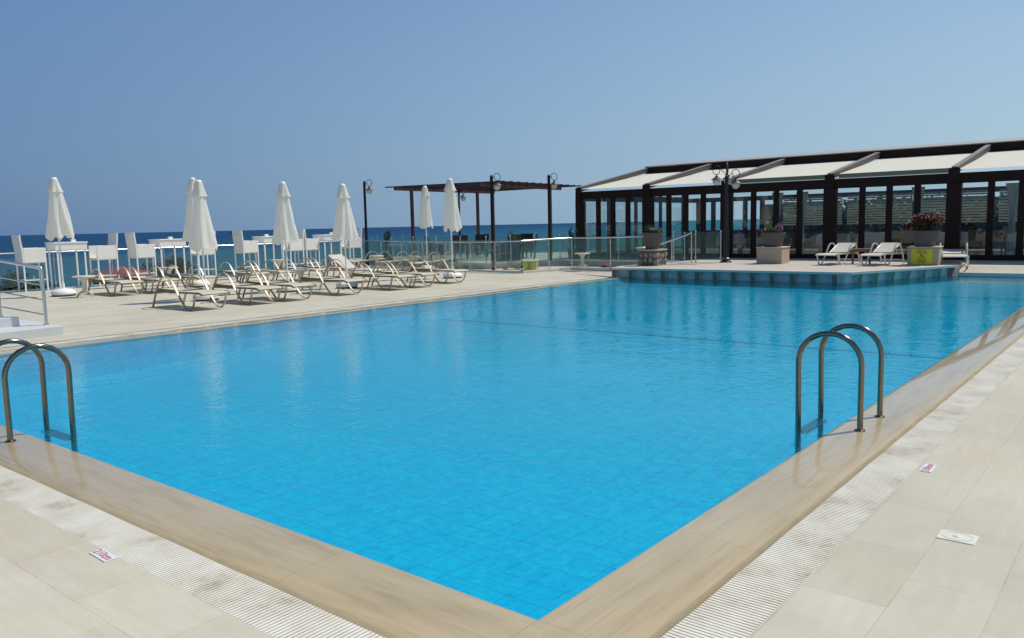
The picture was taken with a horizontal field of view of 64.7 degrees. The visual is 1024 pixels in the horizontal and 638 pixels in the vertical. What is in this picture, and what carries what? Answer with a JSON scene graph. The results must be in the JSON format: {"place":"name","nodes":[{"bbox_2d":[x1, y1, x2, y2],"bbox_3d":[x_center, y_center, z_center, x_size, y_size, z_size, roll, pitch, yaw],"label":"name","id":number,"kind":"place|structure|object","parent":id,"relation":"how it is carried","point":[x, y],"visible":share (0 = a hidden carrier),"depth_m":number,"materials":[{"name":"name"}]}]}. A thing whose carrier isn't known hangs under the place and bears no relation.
{"place":"outdoors","nodes":[
{"label":"outdoors","id":0,"kind":"place"},
{"bbox_2d":[136,255,196,278],"bbox_3d":[-14.006,1.405,33.361,1.783,8.075,2.519,4,9,39],"label":"tree","id":1,"kind":"object","parent":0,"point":[180,264],"visible":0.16,"depth_m":32.90,"materials":[{"name":"green plant"}]},
{"bbox_2d":[0,219,759,290],"bbox_3d":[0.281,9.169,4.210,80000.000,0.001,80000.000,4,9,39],"label":"sea","id":2,"kind":"structure","parent":0,"point":[224,253],"depth_m":463.19,"materials":[{"name":"liquid"}]},
{"bbox_2d":[326,251,688,304],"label":"terrace","id":3,"kind":"structure","parent":0,"point":[481,263],"depth_m":30.73,"materials":[{"name":"stone"}]},
{"bbox_2d":[382,230,393,257],"bbox_3d":[-5.199,-3.068,33.660,0.581,1.295,0.506,4,9,39],"label":"potted shrub","id":4,"kind":"object","parent":3,"relation":"on","point":[387,247],"visible":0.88,"depth_m":33.58,"materials":[{"name":"green plant"}]},
{"bbox_2d":[424,236,443,259],"bbox_3d":[-3.184,-2.904,33.150,0.688,1.000,0.670,-3,7,-16],"label":"wicker armchair","id":5,"kind":"object","parent":3,"relation":"on","point":[431,247],"visible":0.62,"depth_m":32.86,"materials":[{"name":"wicker"}]},
{"bbox_2d":[452,235,468,258],"bbox_3d":[-2.142,-3.009,33.847,0.670,1.000,0.688,-1,7,-1],"label":"wicker armchair","id":6,"kind":"object","parent":3,"relation":"on","point":[464,246],"visible":0.8,"depth_m":33.57,"materials":[{"name":"wicker"}]},
{"bbox_2d":[458,188,465,256],"bbox_3d":[-2.160,-4.329,36.100,0.379,3.100,0.351,4,9,39],"label":"lamp post","id":7,"kind":"object","parent":3,"relation":"on","point":[463,198],"visible":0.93,"depth_m":35.94,"materials":[{"name":"black metal"}]},
{"bbox_2d":[472,234,488,256],"bbox_3d":[-1.372,-3.220,35.513,0.670,1.000,0.688,0,7,13],"label":"wicker armchair","id":8,"kind":"object","parent":3,"relation":"on","point":[476,246],"visible":0.87,"depth_m":35.68,"materials":[{"name":"wicker"}]},
{"bbox_2d":[385,181,580,257],"bbox_3d":[-0.825,-4.258,35.390,5.680,3.065,7.513,3,8,33],"label":"pergola","id":9,"kind":"object","parent":3,"relation":"on","point":[477,188],"visible":0.58,"depth_m":34.24,"materials":[{"name":"paint"}]},
{"bbox_2d":[496,246,520,261],"bbox_3d":[-0.156,-2.428,30.277,0.880,0.590,0.440,-5,8,-29],"label":"trough planter","id":10,"kind":"object","parent":3,"relation":"on","point":[502,253],"visible":0.84,"depth_m":30.07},
{"bbox_2d":[499,234,520,257],"bbox_3d":[-0.081,-2.865,32.237,0.688,1.000,0.670,4,8,37],"label":"wicker armchair","id":11,"kind":"object","parent":3,"relation":"on","point":[518,236],"visible":0.2,"depth_m":32.07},
{"bbox_2d":[352,232,685,262],"bbox_3d":[-0.771,-2.672,30.628,14.795,1.020,2.479,2,7,26],"label":"terrace fence","id":12,"kind":"object","parent":3,"relation":"on","point":[510,247],"visible":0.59,"depth_m":30.29,"materials":[{"name":"metal"}]},
{"bbox_2d":[522,233,537,257],"bbox_3d":[0.734,-3.020,33.407,0.688,1.000,0.670,-1,7,3],"label":"wicker armchair","id":13,"kind":"object","parent":3,"relation":"on","point":[527,246],"visible":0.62,"depth_m":33.09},
{"bbox_2d":[547,173,557,260],"bbox_3d":[1.580,-3.846,30.501,0.405,3.278,0.376,4,9,39],"label":"lamp post","id":14,"kind":"object","parent":3,"relation":"on","point":[553,184],"visible":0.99,"depth_m":30.41,"materials":[{"name":"black metal"}]},
{"bbox_2d":[567,225,578,258],"bbox_3d":[2.323,-2.929,30.910,0.434,1.331,0.434,4,9,39],"label":"potted shrub","id":15,"kind":"object","parent":3,"relation":"on","point":[571,234],"visible":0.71,"depth_m":30.85,"materials":[{"name":"green plant"}]},
{"bbox_2d":[502,260,520,269],"bbox_3d":[-0.020,-1.918,28.784,0.787,0.360,0.475,0,7,13],"label":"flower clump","id":16,"kind":"object","parent":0,"point":[512,264],"visible":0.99,"depth_m":28.77,"materials":[{"name":"pink plant"}]},
{"bbox_2d":[0,260,1023,637],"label":"pool deck","id":17,"kind":"structure","parent":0,"point":[890,566],"depth_m":3.96,"materials":[{"name":"tile"}]},
{"bbox_2d":[11,235,48,291],"bbox_3d":[-13.721,-1.591,23.046,0.540,1.600,0.670,4,9,39],"label":"bar chair","id":18,"kind":"object","parent":17,"relation":"on","point":[30,255],"visible":0.85,"depth_m":22.85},
{"bbox_2d":[0,315,63,340],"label":"white steps","id":19,"kind":"structure","parent":17,"relation":"on","point":[13,327],"depth_m":12.76,"materials":[{"name":"paint"}]},
{"bbox_2d":[0,259,49,324],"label":"stair rail","id":20,"kind":"object","parent":19,"relation":"on","point":[42,285],"visible":1,"depth_m":13.01,"materials":[{"name":"metal"}]},
{"bbox_2d":[45,177,75,296],"bbox_3d":[-11.687,-2.123,20.950,0.621,3.055,0.678,4,9,39],"label":"closed parasol","id":21,"kind":"object","parent":17,"relation":"on","point":[59,225],"visible":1,"depth_m":20.78,"materials":[{"name":"white fabric"}]},
{"bbox_2d":[44,241,87,288],"bbox_3d":[-13.080,-1.582,23.841,0.720,1.370,0.920,4,9,39],"label":"bar table","id":22,"kind":"object","parent":17,"relation":"on","point":[75,246],"visible":0.94,"depth_m":23.65,"materials":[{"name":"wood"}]},
{"bbox_2d":[72,275,95,297],"bbox_3d":[-10.849,-0.824,20.534,0.540,0.545,0.540,4,9,39],"label":"side table","id":23,"kind":"object","parent":17,"relation":"on","point":[83,278],"visible":1,"depth_m":20.49,"materials":[{"name":"beige plastic"}]},
{"bbox_2d":[89,548,117,561],"bbox_3d":[-2.042,1.179,4.043,0.180,0.006,0.068,5,9,41],"label":"depth marker","id":24,"kind":"object","parent":17,"relation":"on","point":[103,555],"visible":1,"depth_m":4.03,"materials":[{"name":"tile"}]},
{"bbox_2d":[88,233,119,286],"bbox_3d":[-12.419,-1.809,24.666,0.540,1.600,0.670,4,8,38],"label":"bar chair","id":25,"kind":"object","parent":17,"relation":"on","point":[109,251],"visible":0.96,"depth_m":24.58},
{"bbox_2d":[87,267,144,295],"bbox_3d":[-10.424,-0.995,21.313,1.957,0.684,0.738,5,9,41],"label":"sun lounger","id":26,"kind":"object","parent":17,"relation":"on","point":[117,280],"visible":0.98,"depth_m":21.25,"materials":[{"name":"plastic"}]},
{"bbox_2d":[125,233,157,283],"bbox_3d":[-11.681,-1.921,25.489,0.540,1.600,0.670,4,8,37],"label":"bar chair","id":27,"kind":"object","parent":17,"relation":"on","point":[137,251],"visible":0.97,"depth_m":25.28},
{"bbox_2d":[120,266,180,292],"bbox_3d":[-9.788,-1.079,21.918,1.957,0.684,0.738,4,8,38],"label":"sun lounger","id":28,"kind":"object","parent":17,"relation":"on","point":[150,278],"visible":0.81,"depth_m":21.88,"materials":[{"name":"plastic"}]},
{"bbox_2d":[148,239,185,281],"bbox_3d":[-11.128,-1.904,26.228,0.720,1.370,0.920,4,9,39],"label":"bar table","id":29,"kind":"object","parent":17,"relation":"on","point":[160,243],"visible":0.75,"depth_m":25.97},
{"bbox_2d":[0,240,364,287],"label":"glass fence","id":30,"kind":"object","parent":17,"relation":"on","point":[53,259],"visible":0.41,"depth_m":26.85,"materials":[{"name":"metal"}]},
{"bbox_2d":[162,264,218,287],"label":"sun lounger","id":31,"kind":"object","parent":17,"relation":"on","point":[183,275],"visible":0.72,"depth_m":22.77,"materials":[{"name":"plastic"}]},
{"bbox_2d":[152,274,229,309],"bbox_3d":[-6.779,-0.580,17.083,1.957,0.684,0.738,4,9,39],"label":"sun lounger","id":32,"kind":"object","parent":17,"relation":"on","point":[194,291],"visible":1,"depth_m":17.05,"materials":[{"name":"plastic"}]},
{"bbox_2d":[0,466,384,637],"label":"overflow grate","id":33,"kind":"object","parent":17,"relation":"in","point":[268,609],"visible":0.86,"depth_m":3.88,"materials":[{"name":"plastic"}]},
{"bbox_2d":[182,177,209,286],"bbox_3d":[-9.078,-2.478,23.196,0.785,3.125,0.704,4,9,39],"label":"closed parasol","id":34,"kind":"object","parent":17,"relation":"on","point":[188,226],"visible":0.49,"depth_m":23.02,"materials":[{"name":"white fabric"}]},
{"bbox_2d":[188,180,218,301],"bbox_3d":[-7.101,-1.809,18.655,0.635,2.765,0.756,2,7,23],"label":"closed parasol","id":35,"kind":"object","parent":17,"relation":"on","point":[202,234],"visible":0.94,"depth_m":18.41,"materials":[{"name":"white fabric"}]},
{"bbox_2d":[190,231,216,279],"bbox_3d":[-10.360,-2.149,27.184,0.540,1.600,0.670,4,9,40],"label":"bar chair","id":36,"kind":"object","parent":17,"relation":"on","point":[207,252],"visible":0.52,"depth_m":27.11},
{"bbox_2d":[217,261,270,282],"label":"sun lounger","id":37,"kind":"object","parent":17,"relation":"on","point":[232,271],"visible":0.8,"depth_m":24.09,"materials":[{"name":"plastic"}]},
{"bbox_2d":[232,230,259,276],"bbox_3d":[-9.327,-2.310,28.369,0.540,1.600,0.670,4,8,36],"label":"bar chair","id":38,"kind":"object","parent":17,"relation":"on","point":[241,245],"visible":0.95,"depth_m":28.14,"materials":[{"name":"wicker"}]},
{"bbox_2d":[209,270,283,304],"bbox_3d":[-5.938,-0.717,18.102,1.957,0.684,0.738,4,9,40],"label":"sun lounger","id":39,"kind":"object","parent":17,"relation":"on","point":[250,286],"visible":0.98,"depth_m":18.02,"materials":[{"name":"plastic"}]},
{"bbox_2d":[239,259,294,283],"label":"sun lounger","id":40,"kind":"object","parent":17,"relation":"on","point":[262,269],"visible":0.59,"depth_m":24.83,"materials":[{"name":"plastic"}]},
{"bbox_2d":[252,236,284,274],"bbox_3d":[-8.735,-2.299,29.153,0.720,1.370,0.920,4,9,39],"label":"bar table","id":41,"kind":"object","parent":17,"relation":"on","point":[264,239],"visible":0.47,"depth_m":28.75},
{"bbox_2d":[242,268,316,300],"bbox_3d":[-5.402,-0.807,18.769,1.957,0.684,0.738,4,9,39],"label":"sun lounger","id":42,"kind":"object","parent":17,"relation":"on","point":[292,284],"visible":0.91,"depth_m":18.69,"materials":[{"name":"plastic"}]},
{"bbox_2d":[272,182,299,292],"bbox_3d":[-5.825,-2.094,20.678,0.660,2.805,0.613,-6,8,-34],"label":"closed parasol","id":43,"kind":"object","parent":17,"relation":"on","point":[285,232],"visible":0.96,"depth_m":20.50,"materials":[{"name":"white fabric"}]},
{"bbox_2d":[281,229,304,266],"bbox_3d":[-8.090,-2.518,29.914,0.540,1.600,0.670,4,8,37],"label":"bar chair","id":44,"kind":"object","parent":17,"relation":"on","point":[294,246],"visible":0.73,"depth_m":29.86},
{"bbox_2d":[4,277,599,347],"bbox_3d":[2.640,-0.108,14.520,11.770,0.074,22.225,4,9,39],"label":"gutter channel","id":45,"kind":"object","parent":17,"relation":"on","point":[276,315],"visible":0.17,"depth_m":14.92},
{"bbox_2d":[0,277,611,351],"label":"overflow grate","id":46,"kind":"object","parent":45,"relation":"on","point":[169,329],"visible":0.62,"depth_m":14.87,"materials":[{"name":"plastic"}]},
{"bbox_2d":[276,258,330,279],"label":"sun lounger","id":47,"kind":"object","parent":17,"relation":"on","point":[298,267],"visible":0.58,"depth_m":25.54,"materials":[{"name":"plastic"}]},
{"bbox_2d":[297,229,319,271],"bbox_3d":[-7.688,-2.595,30.497,0.540,1.600,0.670,4,8,37],"label":"bar chair","id":48,"kind":"object","parent":17,"relation":"on","point":[311,244],"visible":0.7,"depth_m":30.32,"materials":[{"name":"wicker"}]},
{"bbox_2d":[312,234,341,264],"bbox_3d":[-7.079,-2.573,31.178,0.720,1.370,0.920,4,9,39],"label":"bar table","id":49,"kind":"object","parent":17,"relation":"on","point":[324,237],"visible":0.67,"depth_m":30.80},
{"bbox_2d":[303,257,353,277],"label":"sun lounger","id":50,"kind":"object","parent":17,"relation":"on","point":[321,266],"visible":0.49,"depth_m":25.95,"materials":[{"name":"plastic"}]},
{"bbox_2d":[296,265,366,294],"bbox_3d":[-4.460,-0.973,20.009,1.957,0.684,0.738,4,9,39],"label":"sun lounger","id":51,"kind":"object","parent":17,"relation":"on","point":[322,279],"visible":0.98,"depth_m":19.97,"materials":[{"name":"plastic"}]},
{"bbox_2d":[331,184,357,288],"bbox_3d":[-4.445,-2.207,21.562,0.590,2.765,0.634,4,9,39],"label":"closed parasol","id":52,"kind":"object","parent":17,"relation":"on","point":[344,227],"visible":0.94,"depth_m":21.38,"materials":[{"name":"white fabric"}]},
{"bbox_2d":[341,228,362,266],"bbox_3d":[-6.353,-2.816,32.129,0.540,1.600,0.670,4,9,40],"label":"bar chair","id":53,"kind":"object","parent":17,"relation":"on","point":[354,243],"visible":0.63,"depth_m":32.05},
{"bbox_2d":[323,254,383,280],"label":"sun lounger","id":54,"kind":"object","parent":17,"relation":"on","point":[339,259],"visible":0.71,"depth_m":24.51,"materials":[{"name":"plastic"}]},
{"bbox_2d":[363,179,372,264],"bbox_3d":[-5.867,-3.968,33.461,0.399,3.558,0.370,4,9,39],"label":"lamp post","id":55,"kind":"object","parent":17,"relation":"on","point":[368,190],"visible":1,"depth_m":33.38,"materials":[{"name":"black metal"}]},
{"bbox_2d":[351,251,395,268],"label":"sun lounger","id":56,"kind":"object","parent":17,"relation":"on","point":[379,259],"visible":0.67,"depth_m":31.07,"materials":[{"name":"plastic"}]},
{"bbox_2d":[350,262,416,289],"bbox_3d":[-3.418,-1.139,21.230,1.957,0.684,0.738,4,9,38],"label":"sun lounger","id":57,"kind":"object","parent":17,"relation":"on","point":[372,273],"visible":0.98,"depth_m":21.16,"materials":[{"name":"plastic"}]},
{"bbox_2d":[376,251,425,269],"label":"sun lounger","id":58,"kind":"object","parent":17,"relation":"on","point":[399,260],"visible":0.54,"depth_m":29.88,"materials":[{"name":"plastic"}]},
{"bbox_2d":[371,260,438,287],"bbox_3d":[-2.893,-1.229,21.904,1.957,0.684,0.738,4,9,38],"label":"sun lounger","id":59,"kind":"object","parent":17,"relation":"on","point":[396,271],"visible":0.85,"depth_m":21.84,"materials":[{"name":"plastic"}]},
{"bbox_2d":[419,186,434,266],"bbox_3d":[-3.105,-3.279,29.261,0.590,3.045,0.590,4,9,39],"label":"closed parasol","id":60,"kind":"object","parent":17,"relation":"on","point":[425,218],"visible":0.88,"depth_m":29.06,"materials":[{"name":"white fabric"}]},
{"bbox_2d":[409,252,460,271],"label":"sun lounger","id":61,"kind":"object","parent":17,"relation":"on","point":[439,261],"visible":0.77,"depth_m":28.69,"materials":[{"name":"plastic"}]},
{"bbox_2d":[406,258,469,282],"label":"sun lounger","id":62,"kind":"object","parent":17,"relation":"on","point":[431,269],"visible":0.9,"depth_m":23.16,"materials":[{"name":"plastic"}]},
{"bbox_2d":[443,178,461,278],"bbox_3d":[-1.859,-2.764,24.714,0.590,3.025,0.590,4,9,39],"label":"closed parasol","id":63,"kind":"object","parent":17,"relation":"on","point":[452,221],"visible":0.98,"depth_m":24.56,"materials":[{"name":"white fabric"}]},
{"bbox_2d":[364,265,611,272],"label":"kerb","id":64,"kind":"structure","parent":17,"relation":"on","point":[562,269],"depth_m":27.21,"materials":[{"name":"stone"}]},
{"bbox_2d":[362,240,520,269],"bbox_3d":[-2.917,-2.379,30.006,0.126,1.077,9.738,-7,9,-42],"label":"glass fence","id":65,"kind":"object","parent":64,"relation":"on","point":[494,242],"visible":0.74,"depth_m":29.46,"materials":[{"name":"metal"}]},
{"bbox_2d":[520,236,642,271],"bbox_3d":[2.376,-2.216,27.099,4.202,1.097,1.432,-1,7,0],"label":"glass fence","id":66,"kind":"object","parent":64,"relation":"on","point":[571,238],"visible":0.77,"depth_m":26.89,"materials":[{"name":"metal"}]},
{"bbox_2d":[490,173,500,269],"bbox_3d":[-0.522,-3.433,28.574,0.405,3.398,0.376,4,9,39],"label":"lamp post","id":67,"kind":"object","parent":17,"relation":"on","point":[496,185],"visible":0.98,"depth_m":28.49,"materials":[{"name":"black metal"}]},
{"bbox_2d":[0,277,1023,619],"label":"pool basin","id":68,"kind":"object","parent":17,"relation":"in","point":[498,475],"visible":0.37,"depth_m":8.91,"materials":[{"name":"tile"}]},
{"bbox_2d":[0,277,1023,637],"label":"pool coping","id":69,"kind":"object","parent":68,"relation":"on","point":[660,589],"visible":0.98,"depth_m":4.17,"materials":[{"name":"stone"}]},
{"bbox_2d":[0,339,77,451],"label":"pool ladder","id":70,"kind":"object","parent":69,"relation":"attached to","point":[47,432],"visible":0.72,"depth_m":6.62,"materials":[{"name":"metal"}]},
{"bbox_2d":[795,323,884,453],"bbox_3d":[2.599,0.640,6.404,0.535,1.167,0.610,4,9,39],"label":"pool ladder","id":71,"kind":"object","parent":69,"relation":"attached to","point":[818,423],"visible":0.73,"depth_m":6.38,"materials":[{"name":"metal"}]},
{"bbox_2d":[446,285,1020,358],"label":"pool floor lines","id":72,"kind":"object","parent":68,"relation":"on","point":[737,341],"visible":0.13,"depth_m":13.24,"materials":[{"name":"tile"}]},
{"bbox_2d":[611,258,976,286],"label":"platform","id":73,"kind":"structure","parent":17,"relation":"on","point":[802,269],"depth_m":21.77,"materials":[{"name":"stone"}]},
{"bbox_2d":[637,249,666,265],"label":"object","id":74,"kind":"structure","parent":73,"relation":"on","point":[652,257],"depth_m":24.14,"materials":[{"name":"stone"}]},
{"bbox_2d":[642,224,663,248],"bbox_3d":[4.218,-2.476,24.290,0.601,0.744,0.603,-5,8,-29],"label":"flower pot","id":75,"kind":"object","parent":74,"relation":"on","point":[652,237],"visible":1,"depth_m":24.12,"materials":[{"name":"concrete"}]},
{"bbox_2d":[636,231,691,262],"bbox_3d":[4.665,-2.047,25.133,1.934,1.320,0.343,-3,7,-18],"label":"stair rail","id":76,"kind":"object","parent":73,"relation":"on","point":[671,240],"visible":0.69,"depth_m":25.19,"materials":[{"name":"metal"}]},
{"bbox_2d":[672,230,721,261],"bbox_3d":[5.886,-2.311,25.692,1.731,1.000,0.153,4,9,41],"label":"platform fence","id":77,"kind":"object","parent":73,"relation":"on","point":[695,245],"visible":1,"depth_m":25.73,"materials":[{"name":"metal"}]},
{"bbox_2d":[711,163,740,262],"bbox_3d":[6.563,-3.277,24.999,0.870,3.050,0.753,-4,7,-21],"label":"lamp post","id":78,"kind":"object","parent":73,"relation":"on","point":[727,178],"visible":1,"depth_m":24.91,"materials":[{"name":"black metal"}]},
{"bbox_2d":[756,246,789,263],"bbox_3d":[7.766,-1.905,24.064,0.780,0.490,0.800,3,8,35],"label":"planter box","id":79,"kind":"object","parent":73,"relation":"on","point":[772,255],"visible":0.93,"depth_m":23.77,"materials":[{"name":"stone"}]},
{"bbox_2d":[755,221,785,246],"bbox_3d":[7.703,-2.521,23.960,0.776,0.758,0.713,-3,7,-15],"label":"flower pot","id":80,"kind":"object","parent":79,"relation":"on","point":[771,237],"visible":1,"depth_m":23.78,"materials":[{"name":"concrete"}]},
{"bbox_2d":[816,243,860,264],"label":"sun lounger","id":81,"kind":"object","parent":73,"relation":"on","point":[841,247],"visible":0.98,"depth_m":23.06,"materials":[{"name":"plastic"}]},
{"bbox_2d":[852,248,870,263],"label":"wooden side table","id":82,"kind":"object","parent":73,"relation":"on","point":[861,250],"visible":0.88,"depth_m":22.65,"materials":[{"name":"brown wood"}]},
{"bbox_2d":[860,243,904,265],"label":"sun lounger","id":83,"kind":"object","parent":73,"relation":"on","point":[886,247],"visible":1,"depth_m":22.35,"materials":[{"name":"plastic"}]},
{"bbox_2d":[907,246,943,264],"bbox_3d":[11.100,-1.707,21.754,0.800,0.490,0.680,3,8,35],"label":"planter box","id":84,"kind":"object","parent":73,"relation":"on","point":[937,255],"visible":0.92,"depth_m":21.45,"materials":[{"name":"stone"}]},
{"bbox_2d":[911,249,932,263],"bbox_3d":[10.886,-1.663,21.505,0.520,0.400,0.011,3,8,35],"label":"warning sign","id":85,"kind":"object","parent":84,"relation":"attached to","point":[921,256],"visible":1,"depth_m":21.50,"materials":[{"name":"plastic"}]},
{"bbox_2d":[902,212,945,246],"bbox_3d":[11.071,-2.410,21.656,0.886,0.927,0.955,-4,7,-22],"label":"flower pot","id":86,"kind":"object","parent":84,"relation":"on","point":[926,236],"visible":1,"depth_m":21.48,"materials":[{"name":"ceramic"}]},
{"bbox_2d":[939,243,969,266],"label":"sun lounger","id":87,"kind":"object","parent":73,"relation":"on","point":[964,255],"visible":0.81,"depth_m":22.34,"materials":[{"name":"plastic"}]},
{"bbox_2d":[575,137,1023,275],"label":"pavilion","id":88,"kind":"structure","parent":17,"relation":"on","point":[949,161],"depth_m":29.09,"materials":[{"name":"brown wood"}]},
{"bbox_2d":[796,192,808,249],"bbox_3d":[9.868,-3.330,27.545,0.404,1.981,0.064,4,9,39],"label":"curtain","id":89,"kind":"object","parent":88,"relation":"hanging from","point":[805,195],"visible":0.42,"depth_m":27.48,"materials":[{"name":"fabric"}]},
{"bbox_2d":[992,226,1007,254],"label":"dining chair","id":90,"kind":"object","parent":88,"relation":"on","point":[1004,231],"visible":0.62,"depth_m":24.39,"materials":[{"name":"brown wood"}]},
{"bbox_2d":[1006,183,1018,250],"bbox_3d":[14.644,-2.983,23.686,0.404,1.981,0.064,4,9,39],"label":"curtain","id":91,"kind":"object","parent":88,"relation":"hanging from","point":[1012,191],"visible":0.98,"depth_m":23.68,"materials":[{"name":"fabric"}]},
{"bbox_2d":[661,335,1023,637],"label":"overflow grate","id":92,"kind":"object","parent":17,"relation":"in","point":[749,600],"visible":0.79,"depth_m":4.22,"materials":[{"name":"plastic"}]},
{"bbox_2d":[919,464,935,472],"bbox_3d":[2.646,0.947,5.147,0.068,0.006,0.180,4,8,37],"label":"depth marker","id":93,"kind":"object","parent":17,"relation":"on","point":[929,468],"visible":1,"depth_m":5.13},
{"bbox_2d":[936,529,978,545],"bbox_3d":[2.223,1.090,4.038,0.170,0.019,0.140,4,9,39],"label":"skimmer lid","id":94,"kind":"object","parent":17,"relation":"on","point":[958,537],"visible":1,"depth_m":4.03,"materials":[{"name":"plastic"}]},
{"bbox_2d":[958,272,1023,277],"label":"coping","id":95,"kind":"object","parent":17,"relation":"on","point":[963,274],"visible":0.56,"depth_m":20.89,"materials":[{"name":"stone"}]},
{"bbox_2d":[0,0,1023,235],"label":"sky","id":96,"kind":"structure","parent":0,"point":[123,103],"materials":[{"name":"blue"}]},
{"bbox_2d":[514,233,532,257],"bbox_3d":[0.488,-3.101,34.143,0.669,1.000,0.688,2,7,24],"label":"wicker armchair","id":97,"kind":"object","parent":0,"point":[526,236],"visible":0.23,"depth_m":34.30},
{"bbox_2d":[450,266,612,276],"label":"path","id":98,"kind":"structure","parent":0,"point":[599,273],"depth_m":27.11,"materials":[{"name":"stone"}]},
{"bbox_2d":[522,260,538,270],"bbox_3d":[0.656,-1.849,28.067,0.480,0.360,0.760,0,7,9],"label":"planter box","id":99,"kind":"object","parent":98,"relation":"on","point":[536,265],"visible":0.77,"depth_m":27.85,"materials":[{"name":"stone"}]},
{"bbox_2d":[523,262,534,269],"bbox_3d":[0.590,-1.820,27.658,0.420,0.280,0.011,0,7,9],"label":"warning sign","id":100,"kind":"object","parent":99,"relation":"attached to","point":[528,265],"visible":1,"depth_m":27.66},
{"bbox_2d":[574,253,589,268],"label":"side table","id":101,"kind":"object","parent":98,"relation":"on","point":[582,255],"visible":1,"depth_m":26.99,"materials":[{"name":"beige plastic"}]},
{"bbox_2d":[716,234,744,252],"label":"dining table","id":102,"kind":"object","parent":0,"point":[739,239],"visible":0.56,"depth_m":29.79,"materials":[{"name":"grey wood"}]},
{"bbox_2d":[816,234,849,252],"bbox_3d":[10.899,-2.505,27.460,1.008,0.752,1.009,0,7,10],"label":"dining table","id":103,"kind":"object","parent":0,"point":[843,238],"visible":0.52,"depth_m":26.97,"materials":[{"name":"grey wood"}]},
{"bbox_2d":[856,232,884,253],"bbox_3d":[12.567,-2.623,28.158,1.008,0.752,1.009,3,8,33],"label":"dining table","id":104,"kind":"object","parent":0,"point":[877,237],"visible":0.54,"depth_m":27.71,"materials":[{"name":"grey wood"}]},
{"bbox_2d":[765,196,1015,228],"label":"garden bank","id":105,"kind":"structure","parent":0,"point":[768,208],"depth_m":36.81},
{"bbox_2d":[765,192,1017,228],"bbox_3d":[19.212,-4.045,33.252,18.266,2.573,3.263,4,9,39],"label":"hedge","id":106,"kind":"object","parent":105,"relation":"on","point":[969,224],"visible":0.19,"depth_m":34.87,"materials":[{"name":"green plant"}]},
{"bbox_2d":[935,232,967,250],"bbox_3d":[14.218,-2.443,26.313,1.008,0.752,1.010,1,7,16],"label":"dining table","id":107,"kind":"object","parent":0,"point":[964,237],"visible":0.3,"depth_m":25.91,"materials":[{"name":"grey wood"}]},
{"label":"shore","id":108,"kind":"structure","parent":0,"visible":0},
{"bbox_2d":[0,269,58,290],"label":"tree","id":109,"kind":"object","parent":108,"relation":"on","point":[10,284],"visible":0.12,"depth_m":26.16,"materials":[{"name":"green plant"}]},
{"bbox_2d":[88,266,158,283],"bbox_3d":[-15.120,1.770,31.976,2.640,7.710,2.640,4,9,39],"label":"beach parasol","id":110,"kind":"object","parent":108,"relation":"on","point":[121,273],"visible":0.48,"depth_m":30.86,"materials":[{"name":"fabric"}]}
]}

